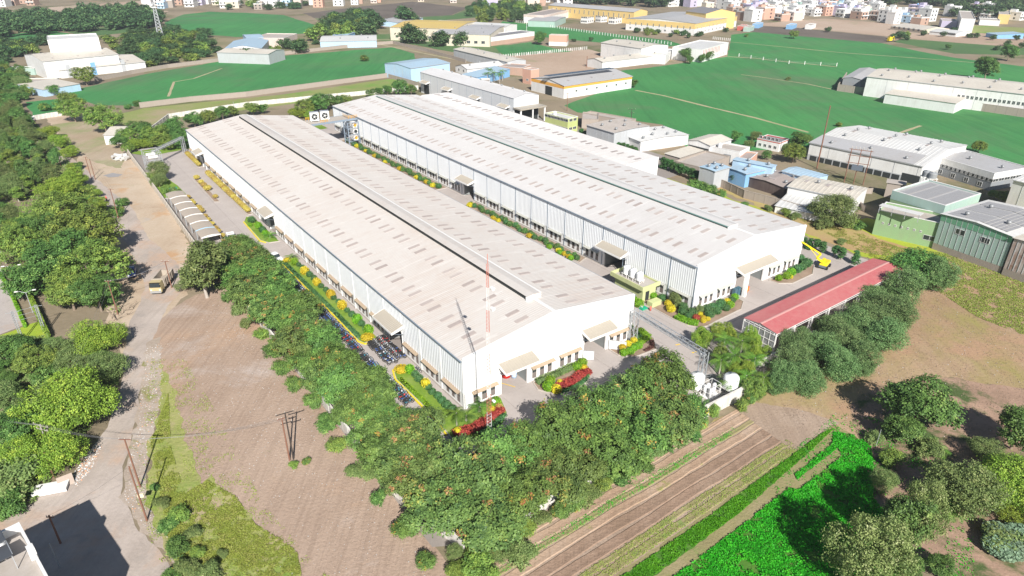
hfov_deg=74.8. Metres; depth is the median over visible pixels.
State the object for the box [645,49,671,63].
annex
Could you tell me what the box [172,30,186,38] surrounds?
tree
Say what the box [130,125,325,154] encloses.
back lawn
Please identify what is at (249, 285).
shade tree
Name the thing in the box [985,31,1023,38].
house
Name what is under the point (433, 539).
compound floor
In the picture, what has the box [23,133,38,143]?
plantation tree
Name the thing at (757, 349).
tree
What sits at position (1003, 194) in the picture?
tree
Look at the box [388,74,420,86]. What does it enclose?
boundary wall
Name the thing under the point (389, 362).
motorbike
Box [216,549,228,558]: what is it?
bush
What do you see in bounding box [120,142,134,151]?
tree
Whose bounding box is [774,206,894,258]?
dry weeds
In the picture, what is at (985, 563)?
orchard ground
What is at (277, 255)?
parked car
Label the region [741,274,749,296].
porch column
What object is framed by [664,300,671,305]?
clipped shrub
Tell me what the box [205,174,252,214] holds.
kerb bed
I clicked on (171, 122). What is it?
tree
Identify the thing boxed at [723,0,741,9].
town house
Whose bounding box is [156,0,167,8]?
town house
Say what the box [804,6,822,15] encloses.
town house
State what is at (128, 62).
factory
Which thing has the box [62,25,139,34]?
crop field
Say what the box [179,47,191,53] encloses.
tree
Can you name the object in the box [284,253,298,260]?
palm tree
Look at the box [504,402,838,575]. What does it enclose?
strip field
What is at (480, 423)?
red hedge
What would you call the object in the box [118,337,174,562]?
rubble verge
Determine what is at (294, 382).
bush
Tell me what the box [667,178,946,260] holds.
lime grass
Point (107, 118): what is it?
broadleaf tree
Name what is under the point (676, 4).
town house
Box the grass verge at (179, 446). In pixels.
[144,359,300,575]
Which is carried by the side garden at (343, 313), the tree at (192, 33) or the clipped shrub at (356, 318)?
the clipped shrub at (356, 318)
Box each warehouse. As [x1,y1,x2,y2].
[216,48,285,63]
[320,34,376,47]
[383,17,422,26]
[454,47,525,63]
[455,61,503,73]
[491,30,533,45]
[524,9,568,22]
[528,16,565,27]
[531,69,632,98]
[586,118,649,145]
[587,52,662,68]
[600,38,667,56]
[629,126,688,151]
[671,40,728,61]
[890,23,948,32]
[929,28,969,36]
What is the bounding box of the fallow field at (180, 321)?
[153,288,508,575]
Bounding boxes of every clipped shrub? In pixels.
[203,185,211,189]
[247,216,255,222]
[254,222,262,228]
[258,226,266,231]
[290,257,297,264]
[300,266,308,274]
[305,271,312,276]
[313,277,320,285]
[326,289,335,298]
[337,299,346,309]
[348,311,355,316]
[352,313,362,323]
[357,320,364,326]
[361,332,373,341]
[363,324,373,333]
[394,364,406,373]
[405,364,414,373]
[411,370,419,376]
[414,373,423,381]
[421,378,430,387]
[425,383,432,389]
[428,387,435,394]
[433,391,441,398]
[437,395,445,403]
[442,399,451,408]
[447,404,456,412]
[453,427,460,432]
[492,396,501,404]
[521,227,527,233]
[542,380,553,391]
[545,375,555,382]
[551,384,561,393]
[573,362,581,370]
[574,254,579,260]
[577,357,587,364]
[619,344,625,349]
[619,348,628,355]
[625,340,631,347]
[627,347,634,354]
[630,336,636,343]
[630,344,638,350]
[634,298,643,306]
[635,341,642,348]
[649,292,656,298]
[657,293,666,300]
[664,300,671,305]
[666,304,675,311]
[677,307,686,314]
[679,302,688,308]
[684,311,693,318]
[686,307,696,314]
[692,314,699,319]
[703,304,712,311]
[704,309,714,317]
[713,307,721,314]
[714,301,723,309]
[723,304,730,310]
[726,301,734,307]
[728,296,735,302]
[731,293,738,299]
[775,274,782,280]
[782,271,791,278]
[787,267,796,275]
[792,264,802,272]
[799,254,805,262]
[800,257,812,266]
[979,521,1006,535]
[980,531,1007,554]
[998,527,1015,538]
[998,535,1017,554]
[1008,529,1023,544]
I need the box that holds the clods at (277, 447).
[157,305,424,575]
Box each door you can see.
[65,65,71,77]
[90,62,97,74]
[120,59,126,70]
[424,84,428,93]
[514,108,537,118]
[545,85,551,95]
[645,291,648,300]
[688,145,708,150]
[809,155,816,160]
[825,159,831,164]
[833,161,839,166]
[840,162,847,168]
[865,168,872,173]
[873,170,881,175]
[882,172,890,177]
[891,174,899,179]
[901,173,919,183]
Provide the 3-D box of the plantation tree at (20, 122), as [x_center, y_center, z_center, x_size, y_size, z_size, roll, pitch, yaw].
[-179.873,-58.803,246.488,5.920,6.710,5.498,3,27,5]
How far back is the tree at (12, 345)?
111.19 m
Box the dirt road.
[0,127,183,575]
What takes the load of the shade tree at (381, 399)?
on the compound floor
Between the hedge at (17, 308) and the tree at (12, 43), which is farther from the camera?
the tree at (12, 43)
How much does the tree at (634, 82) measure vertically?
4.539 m
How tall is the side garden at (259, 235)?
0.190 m
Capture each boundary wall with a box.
[33,112,61,119]
[94,41,397,80]
[126,85,417,151]
[127,149,211,265]
[139,73,386,107]
[239,298,464,552]
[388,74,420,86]
[393,41,465,62]
[470,413,704,551]
[697,178,853,228]
[705,374,768,416]
[752,288,891,369]
[837,72,1023,116]
[859,188,872,211]
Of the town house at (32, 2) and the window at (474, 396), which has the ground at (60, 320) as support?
the town house at (32, 2)
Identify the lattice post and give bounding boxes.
[5,311,21,333]
[33,305,43,328]
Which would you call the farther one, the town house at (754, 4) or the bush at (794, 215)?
the town house at (754, 4)
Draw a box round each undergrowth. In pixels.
[0,122,119,312]
[0,334,119,520]
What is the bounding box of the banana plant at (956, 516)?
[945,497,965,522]
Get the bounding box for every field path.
[167,68,222,96]
[383,45,466,61]
[634,90,807,132]
[735,42,973,62]
[740,57,835,66]
[741,74,834,89]
[900,125,920,132]
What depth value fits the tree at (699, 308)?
129.12 m
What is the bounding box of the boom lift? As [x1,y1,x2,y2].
[801,241,830,269]
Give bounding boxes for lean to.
[463,66,509,80]
[774,193,829,220]
[883,89,966,112]
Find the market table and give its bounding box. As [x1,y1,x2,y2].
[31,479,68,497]
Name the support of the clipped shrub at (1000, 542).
on the orchard ground at (985, 563)
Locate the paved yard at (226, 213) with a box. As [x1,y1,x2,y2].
[140,123,866,509]
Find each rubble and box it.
[72,444,100,485]
[125,342,167,536]
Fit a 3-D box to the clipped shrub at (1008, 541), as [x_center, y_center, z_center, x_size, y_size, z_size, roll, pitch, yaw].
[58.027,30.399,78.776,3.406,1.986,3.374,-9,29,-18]
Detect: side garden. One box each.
[244,216,279,242]
[283,260,376,342]
[394,370,507,440]
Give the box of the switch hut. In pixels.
[884,178,906,197]
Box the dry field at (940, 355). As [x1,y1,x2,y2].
[711,200,1023,439]
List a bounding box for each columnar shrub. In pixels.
[804,238,814,249]
[813,239,820,248]
[818,241,827,252]
[831,245,840,254]
[836,247,846,259]
[850,250,860,264]
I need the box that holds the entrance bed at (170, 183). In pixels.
[145,172,186,198]
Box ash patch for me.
[103,173,122,176]
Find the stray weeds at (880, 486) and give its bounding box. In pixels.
[762,415,974,575]
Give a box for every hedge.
[0,271,26,327]
[25,293,51,338]
[284,262,360,337]
[397,377,432,407]
[452,405,505,436]
[474,396,500,411]
[478,412,507,436]
[535,361,577,384]
[555,367,592,387]
[560,374,589,392]
[631,325,641,338]
[635,327,651,343]
[643,339,654,351]
[674,313,699,325]
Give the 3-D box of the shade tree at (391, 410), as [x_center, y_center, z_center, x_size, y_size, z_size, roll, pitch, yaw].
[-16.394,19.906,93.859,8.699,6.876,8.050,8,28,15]
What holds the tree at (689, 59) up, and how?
on the ground at (60, 320)
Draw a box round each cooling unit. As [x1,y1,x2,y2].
[309,111,318,121]
[319,110,328,120]
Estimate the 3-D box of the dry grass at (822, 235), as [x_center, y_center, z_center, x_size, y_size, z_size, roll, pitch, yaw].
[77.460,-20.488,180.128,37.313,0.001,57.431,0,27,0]
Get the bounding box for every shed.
[18,78,81,96]
[103,126,127,144]
[243,34,263,38]
[332,32,354,35]
[385,58,449,81]
[740,258,903,354]
[842,67,875,86]
[1001,234,1023,281]
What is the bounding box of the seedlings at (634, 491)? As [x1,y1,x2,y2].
[501,427,732,571]
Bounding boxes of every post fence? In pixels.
[503,46,586,56]
[508,20,669,43]
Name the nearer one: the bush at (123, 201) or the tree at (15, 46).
the bush at (123, 201)
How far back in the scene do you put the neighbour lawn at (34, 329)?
123.46 m
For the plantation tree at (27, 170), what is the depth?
193.04 m
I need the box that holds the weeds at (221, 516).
[150,394,301,575]
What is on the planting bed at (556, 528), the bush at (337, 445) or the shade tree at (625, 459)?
the shade tree at (625, 459)
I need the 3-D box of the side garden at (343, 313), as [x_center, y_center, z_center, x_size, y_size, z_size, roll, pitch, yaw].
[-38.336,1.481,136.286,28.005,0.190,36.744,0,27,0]
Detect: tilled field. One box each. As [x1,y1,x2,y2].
[303,2,464,18]
[751,26,893,42]
[894,39,1023,54]
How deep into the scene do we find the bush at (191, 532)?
80.24 m
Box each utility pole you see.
[33,422,47,434]
[46,515,61,543]
[49,543,60,567]
[105,280,117,314]
[118,438,140,487]
[128,466,147,520]
[161,260,171,287]
[276,409,293,459]
[277,417,289,460]
[816,105,830,168]
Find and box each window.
[473,394,477,402]
[482,390,486,399]
[491,387,494,395]
[532,369,536,377]
[540,366,543,374]
[547,363,551,371]
[560,357,563,366]
[922,234,934,241]
[955,228,965,235]
[979,236,990,244]
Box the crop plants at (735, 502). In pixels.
[621,428,833,575]
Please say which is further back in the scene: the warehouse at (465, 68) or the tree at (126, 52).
the tree at (126, 52)
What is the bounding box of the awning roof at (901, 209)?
[878,203,922,222]
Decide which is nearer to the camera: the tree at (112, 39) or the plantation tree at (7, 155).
the plantation tree at (7, 155)
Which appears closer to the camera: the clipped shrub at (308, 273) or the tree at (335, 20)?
the clipped shrub at (308, 273)
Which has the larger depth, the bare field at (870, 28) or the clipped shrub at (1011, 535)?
the bare field at (870, 28)
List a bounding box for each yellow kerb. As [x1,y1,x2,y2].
[243,221,265,242]
[283,264,367,344]
[392,368,446,434]
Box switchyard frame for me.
[140,147,162,171]
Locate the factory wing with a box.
[421,92,658,174]
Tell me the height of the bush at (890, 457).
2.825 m
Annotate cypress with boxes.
[658,157,665,168]
[662,158,669,169]
[667,159,673,170]
[674,163,679,173]
[678,163,683,175]
[680,166,687,176]
[688,167,695,178]
[693,170,698,178]
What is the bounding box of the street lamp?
[14,289,35,312]
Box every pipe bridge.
[151,136,186,162]
[629,308,709,383]
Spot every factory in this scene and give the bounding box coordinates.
[24,48,119,77]
[47,33,100,52]
[57,54,145,78]
[225,37,268,48]
[390,20,476,41]
[433,24,503,46]
[443,20,516,31]
[548,2,647,22]
[626,12,736,35]
[686,7,735,28]
[688,134,732,150]
[807,125,966,183]
[863,68,1023,110]
[938,150,1023,190]
[1006,175,1023,206]
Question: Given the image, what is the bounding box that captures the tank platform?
[686,377,729,403]
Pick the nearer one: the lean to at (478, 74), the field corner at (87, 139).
the field corner at (87, 139)
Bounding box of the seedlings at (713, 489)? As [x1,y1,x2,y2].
[580,440,797,575]
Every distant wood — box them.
[0,0,166,36]
[559,0,683,6]
[834,0,1023,17]
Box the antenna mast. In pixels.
[486,254,495,429]
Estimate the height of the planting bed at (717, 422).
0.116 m
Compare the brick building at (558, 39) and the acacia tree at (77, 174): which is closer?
the acacia tree at (77, 174)
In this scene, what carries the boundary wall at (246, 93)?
on the ground at (60, 320)
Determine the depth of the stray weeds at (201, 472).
89.59 m
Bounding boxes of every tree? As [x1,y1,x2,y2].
[0,43,9,56]
[0,56,13,62]
[0,61,8,66]
[0,75,10,83]
[0,79,10,86]
[0,89,11,92]
[0,92,12,98]
[0,105,9,114]
[0,112,11,125]
[0,116,15,127]
[0,121,11,128]
[0,131,11,143]
[0,145,5,152]
[0,148,17,165]
[0,162,10,174]
[0,171,20,189]
[0,180,14,198]
[0,201,9,210]
[0,203,21,220]
[0,212,6,222]
[0,217,20,226]
[0,221,47,261]
[0,261,53,298]
[0,333,36,359]
[0,379,26,408]
[0,401,39,445]
[0,420,90,480]
[2,92,22,103]
[3,82,19,89]
[3,98,22,107]
[4,128,13,132]
[5,46,30,56]
[5,141,20,154]
[6,41,19,46]
[6,364,121,435]
[7,37,27,41]
[7,45,26,55]
[7,107,24,116]
[7,161,14,169]
[8,132,19,139]
[8,186,25,201]
[9,76,22,83]
[9,126,26,132]
[10,40,29,44]
[10,89,24,98]
[10,156,27,163]
[10,215,29,222]
[10,343,57,374]
[11,135,28,144]
[11,213,61,241]
[13,119,29,131]
[13,158,33,171]
[13,180,28,198]
[14,68,25,74]
[14,76,32,84]
[14,113,34,125]
[15,115,33,126]
[15,174,34,188]
[17,124,27,135]
[17,163,42,186]
[17,204,47,221]
[18,140,36,158]
[18,227,90,272]
[21,92,29,99]
[22,43,39,53]
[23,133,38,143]
[25,88,35,96]
[25,127,36,141]
[26,36,39,43]
[28,161,42,172]
[29,147,37,155]
[29,157,46,169]
[30,187,101,230]
[31,177,77,198]
[32,144,42,156]
[32,153,44,161]
[33,130,46,140]
[34,33,48,38]
[34,38,47,45]
[34,125,60,138]
[36,139,53,153]
[38,168,59,183]
[40,206,124,254]
[41,163,62,173]
[41,338,81,365]
[42,265,95,310]
[47,134,70,147]
[47,146,61,164]
[50,97,89,121]
[51,353,99,383]
[53,236,135,287]
[58,166,90,187]
[59,145,79,157]
[64,272,122,311]
[65,318,129,355]
[69,66,96,85]
[79,349,132,382]
[82,102,123,131]
[98,35,117,43]
[108,43,121,48]
[108,134,127,148]
[114,44,128,49]
[114,127,138,141]
[116,50,133,54]
[120,33,137,38]
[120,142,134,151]
[123,37,142,44]
[125,29,136,33]
[125,120,152,138]
[127,138,143,148]
[128,43,139,52]
[133,52,143,57]
[135,26,146,33]
[135,41,150,48]
[139,54,155,62]
[139,123,168,142]
[140,136,153,147]
[141,49,159,57]
[142,44,154,48]
[144,160,170,180]
[145,52,167,66]
[145,60,156,66]
[149,27,161,33]
[149,134,164,147]
[149,172,167,186]
[150,38,166,44]
[150,47,165,50]
[151,31,162,38]
[157,134,177,149]
[158,43,172,49]
[160,36,179,43]
[160,115,184,136]
[162,24,174,29]
[162,33,174,37]
[162,50,176,56]
[164,56,179,62]
[166,42,179,49]
[166,49,183,57]
[169,133,187,148]
[170,24,181,29]
[171,128,186,138]
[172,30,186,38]
[172,278,196,290]
[175,33,191,39]
[176,36,192,43]
[177,238,227,297]
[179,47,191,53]
[181,53,199,60]
[182,111,203,126]
[184,42,204,51]
[187,29,199,39]
[190,40,210,46]
[190,45,211,52]
[191,48,202,55]
[194,33,208,40]
[197,28,211,36]
[199,49,212,56]
[199,109,217,122]
[203,37,217,46]
[210,46,223,52]
[213,106,230,117]
[215,234,248,257]
[216,251,244,271]
[216,262,242,279]
[219,265,263,291]
[221,233,262,247]
[225,3,233,8]
[226,272,266,306]
[227,106,239,115]
[230,247,270,268]
[232,238,262,255]
[240,253,285,273]
[241,289,289,307]
[243,102,258,114]
[245,0,254,5]
[245,294,284,329]
[258,103,268,113]
[258,267,284,285]
[260,265,298,297]
[260,285,297,304]
[262,4,273,9]
[263,302,301,332]
[264,232,276,240]
[267,319,305,353]
[271,317,316,363]
[273,1,286,8]
[276,37,290,48]
[276,289,325,318]
[279,310,316,328]
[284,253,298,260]
[286,349,322,376]
[287,2,303,8]
[287,108,306,117]
[291,39,308,52]
[293,312,332,340]
[294,98,314,111]
[300,359,336,395]
[302,324,343,358]
[303,23,329,40]
[303,110,311,118]
[308,93,329,109]
[312,360,366,406]
[315,340,360,369]
[318,15,332,22]
[320,21,334,27]
[325,29,349,35]
[326,94,344,105]
[327,18,342,29]
[328,386,365,427]
[329,15,341,21]
[329,22,340,29]
[335,355,370,372]
[340,23,356,32]
[340,95,351,101]
[341,12,353,17]
[343,402,383,451]
[346,364,398,398]
[346,379,398,414]
[348,21,370,34]
[352,410,405,470]
[353,11,362,16]
[358,17,378,34]
[359,10,381,19]
[365,88,375,95]
[367,403,414,435]
[371,435,435,499]
[372,15,387,25]
[374,88,382,94]
[379,450,438,507]
[382,85,392,93]
[383,404,446,450]
[391,79,408,94]
[393,5,413,19]
[394,22,419,42]
[395,435,461,479]
[400,472,477,537]
[405,84,416,94]
[409,28,428,43]
[410,12,420,19]
[427,30,450,45]
[437,432,512,496]
[445,406,468,425]
[451,30,467,45]
[452,407,482,426]
[452,474,527,552]
[462,420,540,480]
[465,6,475,15]
[467,396,489,417]
[473,5,479,14]
[475,13,488,22]
[478,2,490,7]
[478,5,488,14]
[484,464,553,523]
[485,9,495,21]
[490,3,498,9]
[495,12,503,19]
[501,9,509,20]
[505,6,517,11]
[506,418,556,464]
[508,11,519,21]
[516,0,525,9]
[518,10,527,19]
[518,445,591,505]
[524,3,534,8]
[525,6,537,12]
[533,32,545,44]
[533,398,590,459]
[555,439,611,482]
[558,381,632,434]
[573,420,653,483]
[592,373,644,416]
[608,406,672,456]
[614,363,660,413]
[631,79,637,85]
[637,345,698,397]
[642,392,704,448]
[658,390,710,428]
[668,292,682,307]
[677,47,691,60]
[686,55,693,62]
[690,326,713,348]
[695,304,703,313]
[698,53,705,60]
[706,51,713,58]
[708,353,733,374]
[709,341,730,364]
[710,321,737,344]
[713,331,739,348]
[716,374,741,391]
[722,346,748,363]
[726,355,755,379]
[728,332,754,357]
[731,130,743,142]
[733,369,757,384]
[739,325,760,347]
[741,351,768,374]
[741,374,766,397]
[743,140,754,146]
[745,337,771,362]
[750,131,761,139]
[753,371,773,388]
[760,150,772,159]
[766,359,799,396]
[770,342,818,374]
[777,324,816,356]
[782,142,806,162]
[788,30,799,38]
[789,131,812,149]
[792,359,828,398]
[801,330,840,362]
[807,193,860,228]
[810,313,846,339]
[816,341,862,383]
[817,507,924,575]
[822,317,869,357]
[832,304,879,336]
[842,298,892,332]
[845,339,885,378]
[856,283,888,305]
[861,315,910,351]
[865,294,909,318]
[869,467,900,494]
[872,372,968,429]
[879,412,929,443]
[879,493,940,547]
[881,295,920,330]
[882,265,929,306]
[884,246,952,284]
[885,477,955,546]
[895,30,905,38]
[898,555,926,575]
[902,34,910,39]
[919,256,963,291]
[919,457,1016,521]
[920,30,926,34]
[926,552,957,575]
[939,31,947,36]
[965,32,973,37]
[966,436,1008,461]
[970,140,989,152]
[974,55,1002,77]
[974,451,1023,513]
[987,189,997,197]
[994,190,1009,200]
[994,493,1023,524]
[996,403,1023,452]
[999,44,1020,60]
[1013,35,1021,39]
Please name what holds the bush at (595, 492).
on the ground at (60, 320)
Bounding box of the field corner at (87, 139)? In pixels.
[52,120,125,167]
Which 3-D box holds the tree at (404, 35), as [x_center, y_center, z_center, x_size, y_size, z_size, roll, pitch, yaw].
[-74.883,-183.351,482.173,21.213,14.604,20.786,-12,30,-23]
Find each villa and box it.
[581,16,593,23]
[595,15,606,21]
[608,17,621,23]
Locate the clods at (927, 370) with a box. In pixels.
[789,276,1022,453]
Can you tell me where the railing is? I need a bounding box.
[704,374,722,378]
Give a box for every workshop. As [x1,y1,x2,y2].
[698,161,730,187]
[728,164,764,187]
[732,157,776,173]
[748,169,795,196]
[781,166,827,179]
[787,175,867,213]
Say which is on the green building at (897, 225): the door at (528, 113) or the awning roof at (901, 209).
the awning roof at (901, 209)
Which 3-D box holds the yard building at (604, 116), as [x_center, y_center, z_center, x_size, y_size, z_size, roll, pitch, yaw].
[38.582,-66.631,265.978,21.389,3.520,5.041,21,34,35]
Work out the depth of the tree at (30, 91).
310.20 m
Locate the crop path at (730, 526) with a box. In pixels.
[616,424,850,575]
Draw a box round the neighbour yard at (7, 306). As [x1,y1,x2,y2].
[0,267,22,333]
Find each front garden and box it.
[532,365,589,394]
[609,324,656,357]
[644,293,743,327]
[768,262,814,283]
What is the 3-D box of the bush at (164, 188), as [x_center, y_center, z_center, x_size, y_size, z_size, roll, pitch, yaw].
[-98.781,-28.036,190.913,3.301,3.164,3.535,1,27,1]
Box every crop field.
[3,31,68,40]
[26,99,63,114]
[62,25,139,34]
[69,47,414,105]
[164,12,313,36]
[315,10,478,19]
[369,34,538,55]
[495,42,571,54]
[501,21,680,45]
[564,32,1023,164]
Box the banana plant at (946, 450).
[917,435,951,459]
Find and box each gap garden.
[341,139,446,189]
[469,202,585,262]
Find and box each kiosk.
[737,24,747,30]
[743,25,753,31]
[752,22,763,27]
[786,23,796,28]
[805,23,815,28]
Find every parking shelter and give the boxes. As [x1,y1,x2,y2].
[166,191,186,206]
[170,196,191,212]
[175,202,196,215]
[180,208,202,225]
[185,214,208,230]
[190,221,213,239]
[196,227,221,241]
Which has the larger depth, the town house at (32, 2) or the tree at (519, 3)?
the town house at (32, 2)
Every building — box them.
[2,78,58,88]
[9,66,36,74]
[262,33,297,46]
[500,63,530,75]
[523,67,538,84]
[549,34,568,45]
[582,112,598,128]
[584,111,635,121]
[674,151,729,174]
[710,142,749,163]
[739,151,757,160]
[872,202,940,247]
[890,179,980,216]
[931,200,1023,272]
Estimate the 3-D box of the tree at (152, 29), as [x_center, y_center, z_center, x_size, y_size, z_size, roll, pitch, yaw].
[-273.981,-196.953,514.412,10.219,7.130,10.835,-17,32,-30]
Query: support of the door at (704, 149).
in the factory at (706, 142)
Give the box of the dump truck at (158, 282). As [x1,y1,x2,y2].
[149,269,173,293]
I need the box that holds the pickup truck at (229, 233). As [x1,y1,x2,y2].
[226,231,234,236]
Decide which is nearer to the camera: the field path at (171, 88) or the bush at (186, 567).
the bush at (186, 567)
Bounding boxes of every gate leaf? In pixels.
[583,350,593,360]
[608,340,626,349]
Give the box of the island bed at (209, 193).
[193,178,219,201]
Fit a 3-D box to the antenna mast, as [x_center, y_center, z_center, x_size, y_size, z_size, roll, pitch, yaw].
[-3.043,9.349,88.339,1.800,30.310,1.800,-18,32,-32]
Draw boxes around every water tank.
[621,264,630,277]
[628,268,636,280]
[635,271,643,283]
[690,371,704,393]
[719,372,739,393]
[919,170,931,180]
[925,171,937,180]
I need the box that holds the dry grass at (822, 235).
[718,187,915,254]
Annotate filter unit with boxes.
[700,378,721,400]
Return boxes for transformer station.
[844,146,873,184]
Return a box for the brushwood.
[102,301,136,320]
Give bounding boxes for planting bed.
[447,409,738,575]
[486,414,748,566]
[499,420,753,575]
[504,423,760,575]
[527,429,770,575]
[551,436,780,575]
[579,443,785,575]
[596,448,793,575]
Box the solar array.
[544,67,614,75]
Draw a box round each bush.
[0,358,10,370]
[0,369,17,381]
[0,451,43,508]
[0,486,27,521]
[1,433,31,455]
[12,479,39,491]
[25,361,59,385]
[35,336,63,351]
[37,102,52,110]
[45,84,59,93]
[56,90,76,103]
[65,162,79,168]
[73,161,83,168]
[82,184,97,190]
[87,196,105,204]
[89,350,107,358]
[90,189,102,196]
[95,200,108,209]
[106,205,124,216]
[115,197,129,206]
[124,104,131,109]
[132,100,139,106]
[149,482,160,490]
[151,496,169,509]
[154,516,179,535]
[159,184,170,193]
[160,567,182,575]
[164,534,190,558]
[165,503,190,521]
[168,186,176,191]
[173,556,200,575]
[182,525,203,539]
[189,545,206,560]
[192,558,224,575]
[214,281,227,288]
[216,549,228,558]
[220,290,230,302]
[230,302,246,315]
[239,317,251,329]
[252,327,269,339]
[261,343,282,358]
[269,359,292,377]
[282,373,303,393]
[288,460,298,469]
[301,456,311,464]
[302,393,324,409]
[313,412,340,436]
[324,435,347,453]
[344,461,374,481]
[360,54,368,60]
[369,488,386,506]
[388,515,420,539]
[415,549,437,570]
[445,557,467,575]
[446,542,463,561]
[460,549,494,575]
[464,547,481,558]
[471,562,500,575]
[479,538,515,563]
[507,538,539,571]
[519,518,538,537]
[533,510,553,525]
[549,502,571,519]
[565,491,587,512]
[580,483,603,509]
[592,476,612,491]
[608,469,632,486]
[636,452,655,473]
[648,445,664,458]
[662,442,673,454]
[685,428,702,442]
[686,178,705,189]
[698,417,708,430]
[699,182,717,193]
[708,403,720,417]
[715,189,727,197]
[734,396,750,412]
[742,391,756,404]
[754,386,766,399]
[764,204,773,210]
[781,208,790,216]
[789,211,801,219]
[814,217,833,229]
[835,237,846,244]
[837,215,859,228]
[853,220,868,229]
[864,429,884,444]
[879,446,906,467]
[912,436,946,459]
[981,520,1004,534]
[981,532,1007,557]
[994,541,1022,562]
[1000,524,1013,536]
[1002,522,1023,536]
[1006,522,1023,533]
[1006,536,1023,561]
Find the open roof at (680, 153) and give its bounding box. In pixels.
[664,146,703,161]
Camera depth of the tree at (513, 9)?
648.38 m
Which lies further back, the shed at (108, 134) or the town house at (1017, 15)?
the town house at (1017, 15)
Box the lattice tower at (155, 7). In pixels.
[150,2,163,35]
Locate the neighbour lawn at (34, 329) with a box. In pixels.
[0,322,43,341]
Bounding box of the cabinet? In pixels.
[732,287,737,293]
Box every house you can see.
[0,0,12,6]
[0,522,47,575]
[11,0,19,5]
[25,0,39,5]
[141,0,153,7]
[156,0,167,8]
[161,0,175,7]
[174,0,183,4]
[183,0,198,6]
[198,0,205,4]
[218,0,226,7]
[224,0,241,7]
[253,1,265,9]
[267,0,278,7]
[312,0,324,6]
[333,0,344,5]
[351,0,358,4]
[486,0,497,4]
[526,0,539,4]
[560,0,572,3]
[610,267,660,300]
[660,1,675,6]
[670,0,679,6]
[683,0,697,6]
[701,0,714,7]
[717,0,725,8]
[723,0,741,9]
[726,4,741,11]
[737,8,744,20]
[740,0,752,6]
[743,2,758,7]
[743,6,762,21]
[756,4,775,19]
[756,134,788,151]
[762,2,774,6]
[769,0,783,4]
[773,5,782,16]
[773,11,790,20]
[789,2,805,9]
[789,8,803,20]
[801,2,816,7]
[803,0,817,3]
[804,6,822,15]
[816,3,833,15]
[832,4,848,15]
[835,6,852,17]
[843,0,857,5]
[849,8,868,19]
[852,6,869,18]
[869,8,885,19]
[870,0,885,9]
[877,7,897,21]
[885,9,902,23]
[899,7,908,12]
[901,12,913,22]
[907,6,924,12]
[909,2,926,6]
[910,14,929,24]
[918,5,938,21]
[938,18,957,28]
[942,4,962,15]
[956,11,975,32]
[978,16,999,25]
[979,12,994,17]
[982,1,994,9]
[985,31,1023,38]
[997,10,1010,23]
[1009,9,1023,20]
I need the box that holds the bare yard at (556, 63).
[511,49,600,76]
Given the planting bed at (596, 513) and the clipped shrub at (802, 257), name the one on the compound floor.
the planting bed at (596, 513)
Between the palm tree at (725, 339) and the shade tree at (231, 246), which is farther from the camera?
the shade tree at (231, 246)
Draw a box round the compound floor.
[125,117,902,546]
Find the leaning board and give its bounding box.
[56,473,74,484]
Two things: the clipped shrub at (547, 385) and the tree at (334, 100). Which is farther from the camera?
the tree at (334, 100)
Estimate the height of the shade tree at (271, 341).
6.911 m
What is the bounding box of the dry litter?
[767,249,1023,460]
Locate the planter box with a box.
[647,297,661,306]
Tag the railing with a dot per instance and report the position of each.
(714, 376)
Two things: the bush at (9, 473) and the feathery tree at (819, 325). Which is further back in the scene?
the feathery tree at (819, 325)
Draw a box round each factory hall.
[185,114,635,408]
[332,95,806,307]
[419,68,546,120]
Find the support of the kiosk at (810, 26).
on the ground at (60, 320)
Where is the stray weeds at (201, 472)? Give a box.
[135,359,328,575]
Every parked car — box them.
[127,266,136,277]
[271,251,282,259]
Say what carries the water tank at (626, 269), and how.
on the pump house at (645, 289)
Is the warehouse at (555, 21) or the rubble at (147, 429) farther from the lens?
the warehouse at (555, 21)
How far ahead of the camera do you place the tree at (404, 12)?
591.83 m
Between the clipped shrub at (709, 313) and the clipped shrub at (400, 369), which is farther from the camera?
the clipped shrub at (709, 313)
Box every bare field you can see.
[11,1,167,15]
[748,18,1023,46]
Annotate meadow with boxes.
[936,25,1023,32]
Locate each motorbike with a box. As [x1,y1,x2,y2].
[387,357,397,364]
[396,353,406,359]
[404,397,414,405]
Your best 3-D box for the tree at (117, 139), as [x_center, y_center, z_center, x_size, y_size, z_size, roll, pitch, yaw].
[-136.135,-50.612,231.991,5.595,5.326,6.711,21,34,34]
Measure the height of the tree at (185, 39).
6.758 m
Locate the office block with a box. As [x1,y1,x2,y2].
[545,111,577,130]
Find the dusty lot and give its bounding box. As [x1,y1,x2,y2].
[47,112,191,353]
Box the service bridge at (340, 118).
[304,114,357,125]
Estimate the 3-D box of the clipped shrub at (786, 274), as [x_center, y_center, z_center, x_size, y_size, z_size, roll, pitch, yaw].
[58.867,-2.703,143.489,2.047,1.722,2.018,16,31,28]
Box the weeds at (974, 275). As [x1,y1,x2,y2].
[878,246,1023,333]
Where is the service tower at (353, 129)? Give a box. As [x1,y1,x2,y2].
[343,120,360,144]
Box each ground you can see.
[0,0,1023,575]
[127,27,389,72]
[626,436,824,575]
[678,433,894,575]
[850,377,1023,575]
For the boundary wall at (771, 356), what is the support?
on the ground at (60, 320)

